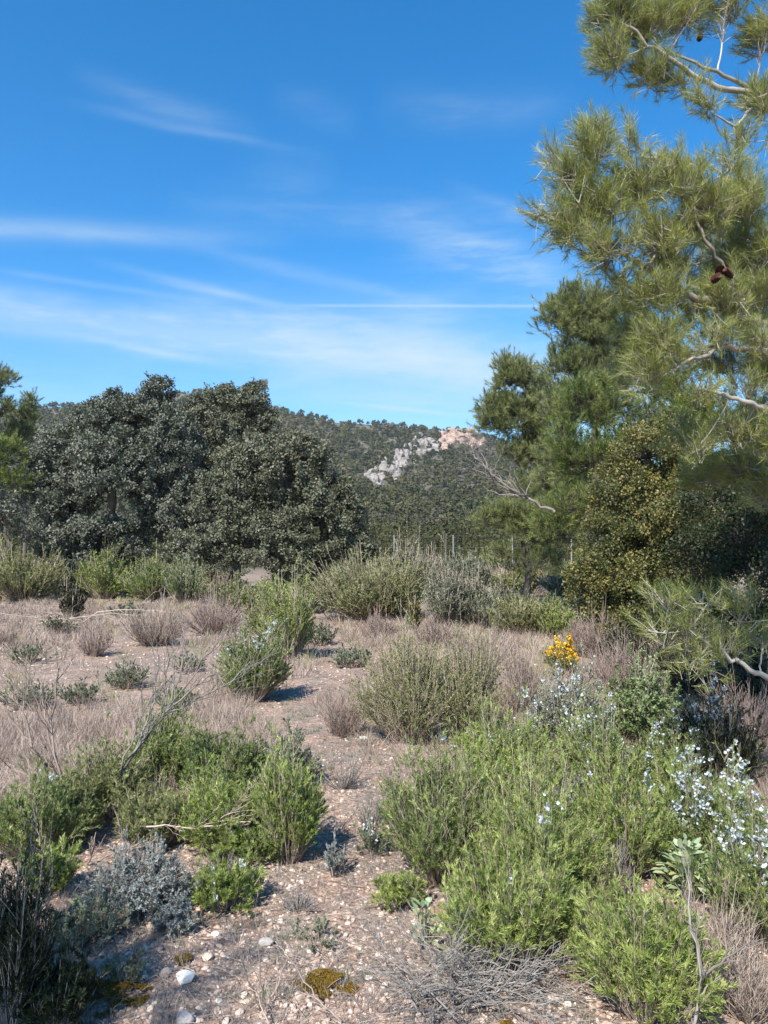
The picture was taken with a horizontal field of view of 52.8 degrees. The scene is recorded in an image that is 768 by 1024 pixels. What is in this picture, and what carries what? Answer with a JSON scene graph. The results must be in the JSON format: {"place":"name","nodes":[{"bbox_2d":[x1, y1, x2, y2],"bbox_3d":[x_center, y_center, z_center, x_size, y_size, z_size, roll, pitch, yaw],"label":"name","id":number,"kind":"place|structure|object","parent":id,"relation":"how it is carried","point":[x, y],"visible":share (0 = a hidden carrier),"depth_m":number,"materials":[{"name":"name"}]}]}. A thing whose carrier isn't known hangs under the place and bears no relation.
{"place":"outdoors","nodes":[
{"label":"outdoors","id":0,"kind":"place"},
{"bbox_2d":[0,592,766,703],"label":"green grass","id":1,"kind":"structure","parent":0,"point":[191,646],"depth_m":11.21,"materials":[{"name":"green plant"}]},
{"bbox_2d":[0,393,767,1023],"bbox_3d":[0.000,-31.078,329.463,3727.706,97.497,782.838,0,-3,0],"label":"ground","id":2,"kind":"structure","parent":0,"point":[298,689],"depth_m":3.93,"materials":[{"name":"soil"}]},
{"bbox_2d":[0,361,23,459],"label":"pine tree","id":3,"kind":"object","parent":2,"relation":"on","point":[6,374],"visible":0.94,"depth_m":31.24,"materials":[{"name":"green plant"}]},
{"bbox_2d":[0,479,33,600],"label":"evergreen shrub","id":4,"kind":"object","parent":2,"relation":"on","point":[8,509],"visible":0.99,"depth_m":23.98,"materials":[{"name":"green plant"}]},
{"bbox_2d":[0,427,42,595],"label":"pine tree","id":5,"kind":"object","parent":2,"relation":"on","point":[8,477],"visible":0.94,"depth_m":25.97,"materials":[{"name":"green plant"}]},
{"bbox_2d":[0,387,43,562],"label":"pine tree","id":6,"kind":"object","parent":2,"relation":"on","point":[25,430],"visible":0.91,"depth_m":33.01,"materials":[{"name":"green plant"}]},
{"bbox_2d":[0,679,57,710],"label":"grey cushion plant","id":7,"kind":"object","parent":2,"relation":"on","point":[44,696],"visible":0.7,"depth_m":7.71,"materials":[{"name":"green plant"}]},
{"bbox_2d":[0,530,69,601],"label":"broom bush","id":8,"kind":"object","parent":2,"relation":"on","point":[21,578],"visible":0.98,"depth_m":23.33,"materials":[{"name":"green plant"}]},
{"bbox_2d":[0,791,72,1023],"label":"rosemary bush","id":9,"kind":"object","parent":2,"relation":"on","point":[23,945],"visible":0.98,"depth_m":2.55,"materials":[{"name":"green plant"}]},
{"bbox_2d":[14,833,85,898],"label":"rosemary bush","id":10,"kind":"object","parent":2,"relation":"on","point":[67,874],"visible":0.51,"depth_m":3.55,"materials":[{"name":"green plant"}]},
{"bbox_2d":[0,753,102,860],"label":"rosemary bush","id":11,"kind":"object","parent":2,"relation":"on","point":[11,817],"visible":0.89,"depth_m":4.01,"materials":[{"name":"green plant"}]},
{"bbox_2d":[0,623,106,787],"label":"dead shrub","id":12,"kind":"object","parent":2,"relation":"on","point":[30,747],"visible":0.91,"depth_m":4.58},
{"bbox_2d":[9,911,114,1023],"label":"rosemary bush","id":13,"kind":"object","parent":2,"relation":"on","point":[59,1006],"visible":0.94,"depth_m":2.54,"materials":[{"name":"green plant"}]},
{"bbox_2d":[56,573,90,620],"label":"narrow evergreen","id":14,"kind":"object","parent":2,"relation":"on","point":[67,602],"visible":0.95,"depth_m":17.01,"materials":[{"name":"green plant"}]},
{"bbox_2d":[42,754,109,841],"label":"rosemary bush","id":15,"kind":"object","parent":2,"relation":"on","point":[82,796],"visible":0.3,"depth_m":4.28,"materials":[{"name":"green plant"}]},
{"bbox_2d":[56,670,103,704],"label":"grey cushion plant","id":16,"kind":"object","parent":2,"relation":"on","point":[70,693],"visible":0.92,"depth_m":7.97,"materials":[{"name":"green plant"}]},
{"bbox_2d":[39,870,132,949],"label":"silver plant","id":17,"kind":"object","parent":2,"relation":"on","point":[107,924],"visible":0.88,"depth_m":3.12,"materials":[{"name":"grey plant"}]},
{"bbox_2d":[73,616,113,656],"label":"dwarf shrub","id":18,"kind":"object","parent":2,"relation":"on","point":[89,648],"visible":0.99,"depth_m":11.56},
{"bbox_2d":[72,533,137,598],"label":"broom bush","id":19,"kind":"object","parent":2,"relation":"on","point":[101,581],"visible":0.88,"depth_m":25.06,"materials":[{"name":"green plant"}]},
{"bbox_2d":[61,710,156,819],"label":"rosemary bush","id":20,"kind":"object","parent":2,"relation":"on","point":[104,783],"visible":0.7,"depth_m":4.60,"materials":[{"name":"green plant"}]},
{"bbox_2d":[10,370,213,571],"bbox_3d":[-9.282,-1.021,26.733,6.992,8.000,4.334,0,-3,0],"label":"holm oak","id":21,"kind":"object","parent":2,"relation":"on","point":[109,453],"visible":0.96,"depth_m":26.32,"materials":[{"name":"green plant"}]},
{"bbox_2d":[88,974,152,1017],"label":"moss","id":22,"kind":"object","parent":2,"relation":"on","point":[111,990],"visible":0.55,"depth_m":2.75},
{"bbox_2d":[101,934,146,983],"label":"silver plant","id":23,"kind":"object","parent":2,"relation":"on","point":[134,963],"visible":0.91,"depth_m":2.84,"materials":[{"name":"grey plant"}]},
{"bbox_2d":[102,657,152,689],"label":"grey cushion plant","id":24,"kind":"object","parent":2,"relation":"on","point":[130,676],"visible":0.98,"depth_m":8.90,"materials":[{"name":"green plant"}]},
{"bbox_2d":[73,827,199,919],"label":"silver plant","id":25,"kind":"object","parent":2,"relation":"on","point":[141,888],"visible":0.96,"depth_m":3.37,"materials":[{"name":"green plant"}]},
{"bbox_2d":[117,538,183,601],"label":"broom bush","id":26,"kind":"object","parent":2,"relation":"on","point":[145,583],"visible":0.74,"depth_m":23.82,"materials":[{"name":"green plant"}]},
{"bbox_2d":[109,767,195,850],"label":"rosemary bush","id":27,"kind":"object","parent":2,"relation":"on","point":[152,810],"visible":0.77,"depth_m":4.10,"materials":[{"name":"green plant"}]},
{"bbox_2d":[116,588,195,645],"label":"dwarf shrub","id":28,"kind":"object","parent":2,"relation":"on","point":[142,632],"visible":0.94,"depth_m":12.76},
{"bbox_2d":[127,678,209,791],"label":"rosemary bush","id":29,"kind":"object","parent":2,"relation":"on","point":[166,741],"visible":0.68,"depth_m":5.07,"materials":[{"name":"green plant"}]},
{"bbox_2d":[147,888,198,937],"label":"silver plant","id":30,"kind":"object","parent":2,"relation":"on","point":[171,913],"visible":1,"depth_m":3.22,"materials":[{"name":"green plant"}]},
{"bbox_2d":[159,548,216,603],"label":"bush","id":31,"kind":"object","parent":2,"relation":"on","point":[184,586],"visible":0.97,"depth_m":22.57,"materials":[{"name":"green plant"}]},
{"bbox_2d":[112,585,288,811],"bbox_3d":[-1.101,1.153,4.827,1.124,1.372,0.516,2,-4,-40],"label":"dead shrub","id":32,"kind":"object","parent":2,"relation":"on","point":[141,741],"visible":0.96,"depth_m":4.69,"materials":[{"name":"grey plant"}]},
{"bbox_2d":[176,583,249,634],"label":"dwarf shrub","id":33,"kind":"object","parent":2,"relation":"on","point":[220,622],"visible":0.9,"depth_m":14.42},
{"bbox_2d":[176,713,265,793],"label":"rosemary bush","id":34,"kind":"object","parent":2,"relation":"on","point":[236,766],"visible":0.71,"depth_m":4.89,"materials":[{"name":"green plant"}]},
{"bbox_2d":[174,747,268,858],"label":"rosemary bush","id":35,"kind":"object","parent":2,"relation":"on","point":[217,793],"visible":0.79,"depth_m":4.05,"materials":[{"name":"green plant"}]},
{"bbox_2d":[184,849,268,914],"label":"rosemary bush","id":36,"kind":"object","parent":2,"relation":"on","point":[225,885],"visible":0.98,"depth_m":3.43,"materials":[{"name":"green plant"}]},
{"bbox_2d":[177,377,283,588],"bbox_3d":[-5.827,-1.012,29.024,4.146,8.171,3.801,0,-3,0],"label":"holm oak","id":37,"kind":"object","parent":2,"relation":"on","point":[230,407],"visible":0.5,"depth_m":28.71,"materials":[{"name":"green plant"}]},
{"bbox_2d":[208,567,274,613],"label":"broom bush","id":38,"kind":"object","parent":2,"relation":"on","point":[244,597],"visible":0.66,"depth_m":19.11,"materials":[{"name":"green plant"}]},
{"bbox_2d":[199,809,291,864],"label":"rosemary bush","id":39,"kind":"object","parent":2,"relation":"on","point":[254,843],"visible":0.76,"depth_m":3.91,"materials":[{"name":"green plant"}]},
{"bbox_2d":[212,615,299,701],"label":"rosemary bush","id":40,"kind":"object","parent":2,"relation":"on","point":[270,675],"visible":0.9,"depth_m":8.10,"materials":[{"name":"green plant"}]},
{"bbox_2d":[155,426,381,587],"bbox_3d":[-3.612,0.064,24.753,7.092,5.714,3.750,0,-3,0],"label":"holm oak","id":41,"kind":"object","parent":2,"relation":"on","point":[244,475],"visible":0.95,"depth_m":24.35,"materials":[{"name":"green plant"}]},
{"bbox_2d":[229,880,340,1023],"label":"dead shrub","id":42,"kind":"object","parent":2,"relation":"on","point":[262,993],"visible":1,"depth_m":2.69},
{"bbox_2d":[250,716,321,779],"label":"rosemary bush","id":43,"kind":"object","parent":2,"relation":"on","point":[297,738],"visible":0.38,"depth_m":5.13,"materials":[{"name":"green plant"}]},
{"bbox_2d":[254,549,318,659],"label":"rosemary bush","id":44,"kind":"object","parent":2,"relation":"on","point":[296,627],"visible":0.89,"depth_m":11.04,"materials":[{"name":"green plant"}]},
{"bbox_2d":[246,719,330,864],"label":"rosemary bush","id":45,"kind":"object","parent":2,"relation":"on","point":[291,809],"visible":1,"depth_m":3.94,"materials":[{"name":"green plant"}]},
{"bbox_2d":[290,913,338,952],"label":"silver plant","id":46,"kind":"object","parent":2,"relation":"on","point":[323,925],"visible":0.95,"depth_m":3.19,"materials":[{"name":"grey plant"}]},
{"bbox_2d":[293,968,359,1000],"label":"moss","id":47,"kind":"object","parent":2,"relation":"on","point":[328,981],"visible":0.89,"depth_m":2.84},
{"bbox_2d":[317,688,367,736],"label":"dwarf shrub","id":48,"kind":"object","parent":2,"relation":"on","point":[339,720],"visible":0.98,"depth_m":6.64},
{"bbox_2d":[295,541,435,621],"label":"broom bush","id":49,"kind":"object","parent":2,"relation":"on","point":[354,591],"visible":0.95,"depth_m":16.79,"materials":[{"name":"green plant"}]},
{"bbox_2d":[352,812,391,855],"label":"rosemary bush","id":50,"kind":"object","parent":2,"relation":"on","point":[371,838],"visible":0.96,"depth_m":4.07,"materials":[{"name":"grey plant"}]},
{"bbox_2d":[0,723,764,1023],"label":"dead stems","id":51,"kind":"object","parent":2,"relation":"on","point":[272,934],"visible":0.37,"depth_m":3.08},
{"bbox_2d":[0,387,765,573],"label":"hillside pine wood","id":52,"kind":"object","parent":2,"relation":"on","point":[456,506],"visible":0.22,"depth_m":263.99,"materials":[{"name":"plant"}]},
{"bbox_2d":[0,636,767,1023],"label":"twig litter","id":53,"kind":"object","parent":2,"relation":"on","point":[130,1020],"visible":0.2,"depth_m":3.21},
{"bbox_2d":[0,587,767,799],"bbox_3d":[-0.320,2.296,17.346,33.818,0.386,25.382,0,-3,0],"label":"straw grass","id":54,"kind":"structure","parent":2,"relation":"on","point":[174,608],"depth_m":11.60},
{"bbox_2d":[0,586,767,795],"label":"grey stubble","id":55,"kind":"object","parent":2,"relation":"on","point":[366,727],"visible":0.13,"depth_m":7.95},
{"bbox_2d":[3,395,767,545],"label":"hillside scrub","id":56,"kind":"object","parent":2,"relation":"on","point":[407,474],"visible":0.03,"depth_m":332.64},
{"bbox_2d":[368,856,427,912],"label":"rosemary bush","id":57,"kind":"object","parent":2,"relation":"on","point":[398,891],"visible":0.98,"depth_m":3.43,"materials":[{"name":"green plant"}]},
{"bbox_2d":[340,585,461,744],"bbox_3d":[0.127,1.226,6.421,1.004,1.357,0.856,0,-3,0],"label":"broom bush","id":58,"kind":"object","parent":2,"relation":"on","point":[406,700],"visible":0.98,"depth_m":6.32,"materials":[{"name":"green plant"}]},
{"bbox_2d":[363,432,446,485],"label":"rocky crag","id":59,"kind":"structure","parent":2,"relation":"on","point":[376,478],"depth_m":370.84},
{"bbox_2d":[56,684,767,1023],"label":"herbs","id":60,"kind":"object","parent":2,"relation":"on","point":[332,768],"visible":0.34,"depth_m":3.19,"materials":[{"name":"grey plant"}]},
{"bbox_2d":[389,521,436,590],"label":"seeding shrub","id":61,"kind":"object","parent":2,"relation":"on","point":[409,553],"visible":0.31,"depth_m":25.20,"materials":[{"name":"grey plant"}]},
{"bbox_2d":[375,697,515,887],"bbox_3d":[0.277,1.347,3.762,0.659,0.896,0.790,2,-4,-39],"label":"rosemary bush","id":62,"kind":"object","parent":2,"relation":"on","point":[426,826],"visible":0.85,"depth_m":3.67,"materials":[{"name":"green plant"}]},
{"bbox_2d":[419,530,472,625],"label":"broom bush","id":63,"kind":"object","parent":2,"relation":"on","point":[444,597],"visible":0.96,"depth_m":15.32,"materials":[{"name":"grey plant"}]},
{"bbox_2d":[427,604,505,736],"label":"broom bush","id":64,"kind":"object","parent":2,"relation":"on","point":[465,687],"visible":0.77,"depth_m":6.43,"materials":[{"name":"green plant"}]},
{"bbox_2d":[425,610,529,680],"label":"dwarf shrub","id":65,"kind":"object","parent":2,"relation":"on","point":[503,657],"visible":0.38,"depth_m":9.48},
{"bbox_2d":[457,562,499,627],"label":"seeding shrub","id":66,"kind":"object","parent":2,"relation":"on","point":[476,612],"visible":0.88,"depth_m":15.54,"materials":[{"name":"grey plant"}]},
{"bbox_2d":[314,866,660,1023],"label":"twig heap","id":67,"kind":"object","parent":2,"relation":"on","point":[488,985],"visible":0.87,"depth_m":2.74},
{"bbox_2d":[454,419,554,512],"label":"dead branch","id":68,"kind":"object","parent":2,"relation":"on","point":[493,478],"visible":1,"depth_m":13.03,"materials":[{"name":"wood"}]},
{"bbox_2d":[446,676,566,797],"bbox_3d":[0.743,1.416,4.730,0.745,0.813,0.704,0,-3,0],"label":"rosemary bush","id":69,"kind":"object","parent":2,"relation":"on","point":[495,745],"visible":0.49,"depth_m":4.71,"materials":[{"name":"green plant"}]},
{"bbox_2d":[429,814,597,966],"bbox_3d":[0.507,1.489,3.063,0.684,0.532,0.654,0,-3,0],"label":"rosemary bush","id":70,"kind":"object","parent":2,"relation":"on","point":[534,903],"visible":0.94,"depth_m":2.93,"materials":[{"name":"green plant"}]},
{"bbox_2d":[466,344,563,596],"bbox_3d":[3.804,-1.056,22.039,3.039,7.551,2.046,0,-3,0],"label":"pine tree","id":71,"kind":"object","parent":2,"relation":"on","point":[505,406],"visible":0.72,"depth_m":21.89,"materials":[{"name":"green plant"}]},
{"bbox_2d":[491,634,549,716],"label":"dwarf shrub","id":72,"kind":"object","parent":2,"relation":"on","point":[508,685],"visible":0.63,"depth_m":7.42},
{"bbox_2d":[486,586,561,634],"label":"broom bush","id":73,"kind":"object","parent":2,"relation":"on","point":[521,613],"visible":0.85,"depth_m":14.17,"materials":[{"name":"green plant"}]},
{"bbox_2d":[465,464,585,597],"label":"pine tree","id":74,"kind":"object","parent":2,"relation":"on","point":[494,513],"visible":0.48,"depth_m":20.35,"materials":[{"name":"green plant"}]},
{"bbox_2d":[463,720,619,889],"bbox_3d":[0.685,1.382,3.542,0.689,0.797,0.752,-2,-4,38],"label":"rosemary bush","id":75,"kind":"object","parent":2,"relation":"on","point":[525,813],"visible":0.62,"depth_m":3.46,"materials":[{"name":"green plant"}]},
{"bbox_2d":[533,589,583,636],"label":"broom bush","id":76,"kind":"object","parent":2,"relation":"on","point":[559,619],"visible":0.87,"depth_m":13.84,"materials":[{"name":"green plant"}]},
{"bbox_2d":[541,633,580,676],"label":"gorse bush","id":77,"kind":"object","parent":2,"relation":"on","point":[564,658],"visible":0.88,"depth_m":9.74,"materials":[{"name":"yellow plant"}]},
{"bbox_2d":[520,640,610,753],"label":"rosemary bush","id":78,"kind":"object","parent":2,"relation":"on","point":[554,704],"visible":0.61,"depth_m":5.81,"materials":[{"name":"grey plant"}]},
{"bbox_2d":[514,368,658,627],"bbox_3d":[4.076,-0.231,15.016,3.194,5.257,1.856,0,-3,0],"label":"pine tree","id":79,"kind":"object","parent":2,"relation":"on","point":[598,406],"visible":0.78,"depth_m":14.91,"materials":[{"name":"green plant"}]},
{"bbox_2d":[550,601,623,658],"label":"dwarf shrub","id":80,"kind":"object","parent":2,"relation":"on","point":[588,639],"visible":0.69,"depth_m":11.46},
{"bbox_2d":[568,842,625,916],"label":"rosemary bush","id":81,"kind":"object","parent":2,"relation":"on","point":[596,883],"visible":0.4,"depth_m":3.38,"materials":[{"name":"green plant"}]},
{"bbox_2d":[548,678,656,796],"bbox_3d":[1.334,1.446,4.958,0.641,0.783,0.680,2,-3,-35],"label":"rosemary bush","id":82,"kind":"object","parent":2,"relation":"on","point":[614,742],"visible":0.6,"depth_m":4.89,"materials":[{"name":"green plant"}]},
{"bbox_2d":[525,270,708,545],"bbox_3d":[5.898,-1.752,19.056,4.880,8.658,2.540,0,-3,0],"label":"pine tree","id":83,"kind":"object","parent":2,"relation":"on","point":[569,309],"visible":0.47,"depth_m":18.91,"materials":[{"name":"green plant"}]},
{"bbox_2d":[575,623,663,692],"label":"dwarf shrub","id":84,"kind":"object","parent":2,"relation":"on","point":[606,670],"visible":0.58,"depth_m":8.57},
{"bbox_2d":[567,729,682,879],"bbox_3d":[1.147,1.440,3.803,0.653,0.690,0.525,-2,-3,34],"label":"rosemary bush","id":85,"kind":"object","parent":2,"relation":"on","point":[649,834],"visible":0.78,"depth_m":3.72,"materials":[{"name":"green plant"}]},
{"bbox_2d":[594,617,661,675],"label":"shrub","id":86,"kind":"object","parent":2,"relation":"on","point":[615,636],"visible":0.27,"depth_m":9.96,"materials":[{"name":"green plant"}]},
{"bbox_2d":[511,0,767,693],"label":"pine tree","id":87,"kind":"object","parent":2,"relation":"on","point":[731,213],"visible":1,"depth_m":5.05,"materials":[{"name":"plant"}]},
{"bbox_2d":[590,638,690,746],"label":"cistus bush","id":88,"kind":"object","parent":2,"relation":"on","point":[638,705],"visible":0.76,"depth_m":6.07,"materials":[{"name":"green plant"}]},
{"bbox_2d":[558,406,737,641],"bbox_3d":[4.143,0.226,12.368,3.019,4.092,2.047,1,-3,-22],"label":"kermes oak","id":89,"kind":"object","parent":2,"relation":"on","point":[645,494],"visible":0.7,"depth_m":12.19,"materials":[{"name":"green plant"}]},
{"bbox_2d":[562,853,739,1023],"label":"rosemary bush","id":90,"kind":"object","parent":2,"relation":"on","point":[635,949],"visible":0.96,"depth_m":2.60,"materials":[{"name":"green plant"}]},
{"bbox_2d":[635,745,693,821],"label":"rosemary bush","id":91,"kind":"object","parent":2,"relation":"on","point":[658,776],"visible":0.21,"depth_m":4.39,"materials":[{"name":"green plant"}]},
{"bbox_2d":[630,705,715,784],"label":"rosemary bush","id":92,"kind":"object","parent":2,"relation":"on","point":[661,749],"visible":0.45,"depth_m":5.12,"materials":[{"name":"green plant"}]},
{"bbox_2d":[651,833,717,899],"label":"sage plant","id":93,"kind":"object","parent":2,"relation":"on","point":[675,862],"visible":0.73,"depth_m":3.56,"materials":[{"name":"green plant"}]},
{"bbox_2d":[631,604,753,694],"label":"broom bush","id":94,"kind":"object","parent":2,"relation":"on","point":[665,656],"visible":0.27,"depth_m":8.47,"materials":[{"name":"green plant"}]},
{"bbox_2d":[626,448,767,712],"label":"kermes oak","id":95,"kind":"object","parent":2,"relation":"on","point":[724,538],"visible":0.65,"depth_m":9.69,"materials":[{"name":"green plant"}]},
{"bbox_2d":[642,364,765,623],"bbox_3d":[7.084,-0.408,16.071,3.264,5.625,2.119,0,-3,0],"label":"pine tree","id":96,"kind":"object","parent":2,"relation":"on","point":[675,402],"visible":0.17,"depth_m":15.99,"materials":[{"name":"green plant"}]},
{"bbox_2d":[651,735,767,874],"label":"rosemary bush","id":97,"kind":"object","parent":2,"relation":"on","point":[693,808],"visible":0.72,"depth_m":3.75,"materials":[{"name":"green plant"}]},
{"bbox_2d":[661,656,767,791],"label":"rosemary bush","id":98,"kind":"object","parent":2,"relation":"on","point":[730,730],"visible":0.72,"depth_m":5.14,"materials":[{"name":"green plant"}]},
{"bbox_2d":[661,867,767,981],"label":"dwarf shrub","id":99,"kind":"object","parent":2,"relation":"on","point":[717,927],"visible":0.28,"depth_m":2.95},
{"bbox_2d":[675,842,763,1023],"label":"dead branch","id":100,"kind":"object","parent":2,"relation":"on","point":[702,973],"visible":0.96,"depth_m":2.52,"materials":[{"name":"wood"}]},
{"bbox_2d":[691,790,767,947],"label":"rosemary bush","id":101,"kind":"object","parent":2,"relation":"on","point":[749,865],"visible":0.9,"depth_m":3.16,"materials":[{"name":"green plant"}]},
{"bbox_2d":[693,664,767,748],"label":"dwarf shrub","id":102,"kind":"object","parent":2,"relation":"on","point":[764,728],"visible":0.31,"depth_m":6.29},
{"bbox_2d":[698,898,767,1023],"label":"dwarf shrub","id":103,"kind":"object","parent":2,"relation":"on","point":[753,1007],"visible":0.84,"depth_m":2.65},
{"bbox_2d":[708,637,767,709],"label":"broom bush","id":104,"kind":"object","parent":2,"relation":"on","point":[737,674],"visible":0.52,"depth_m":7.65,"materials":[{"name":"green plant"}]},
{"bbox_2d":[0,585,767,832],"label":"dry grass","id":105,"kind":"structure","parent":0,"point":[66,727],"depth_m":7.55,"materials":[{"name":"plant"}]},
{"bbox_2d":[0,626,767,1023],"bbox_3d":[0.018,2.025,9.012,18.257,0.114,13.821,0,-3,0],"label":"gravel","id":106,"kind":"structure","parent":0,"point":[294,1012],"depth_m":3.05,"materials":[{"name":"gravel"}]},
{"bbox_2d":[0,0,767,465],"label":"sky","id":107,"kind":"structure","parent":0,"point":[315,199],"materials":[{"name":"blue"}]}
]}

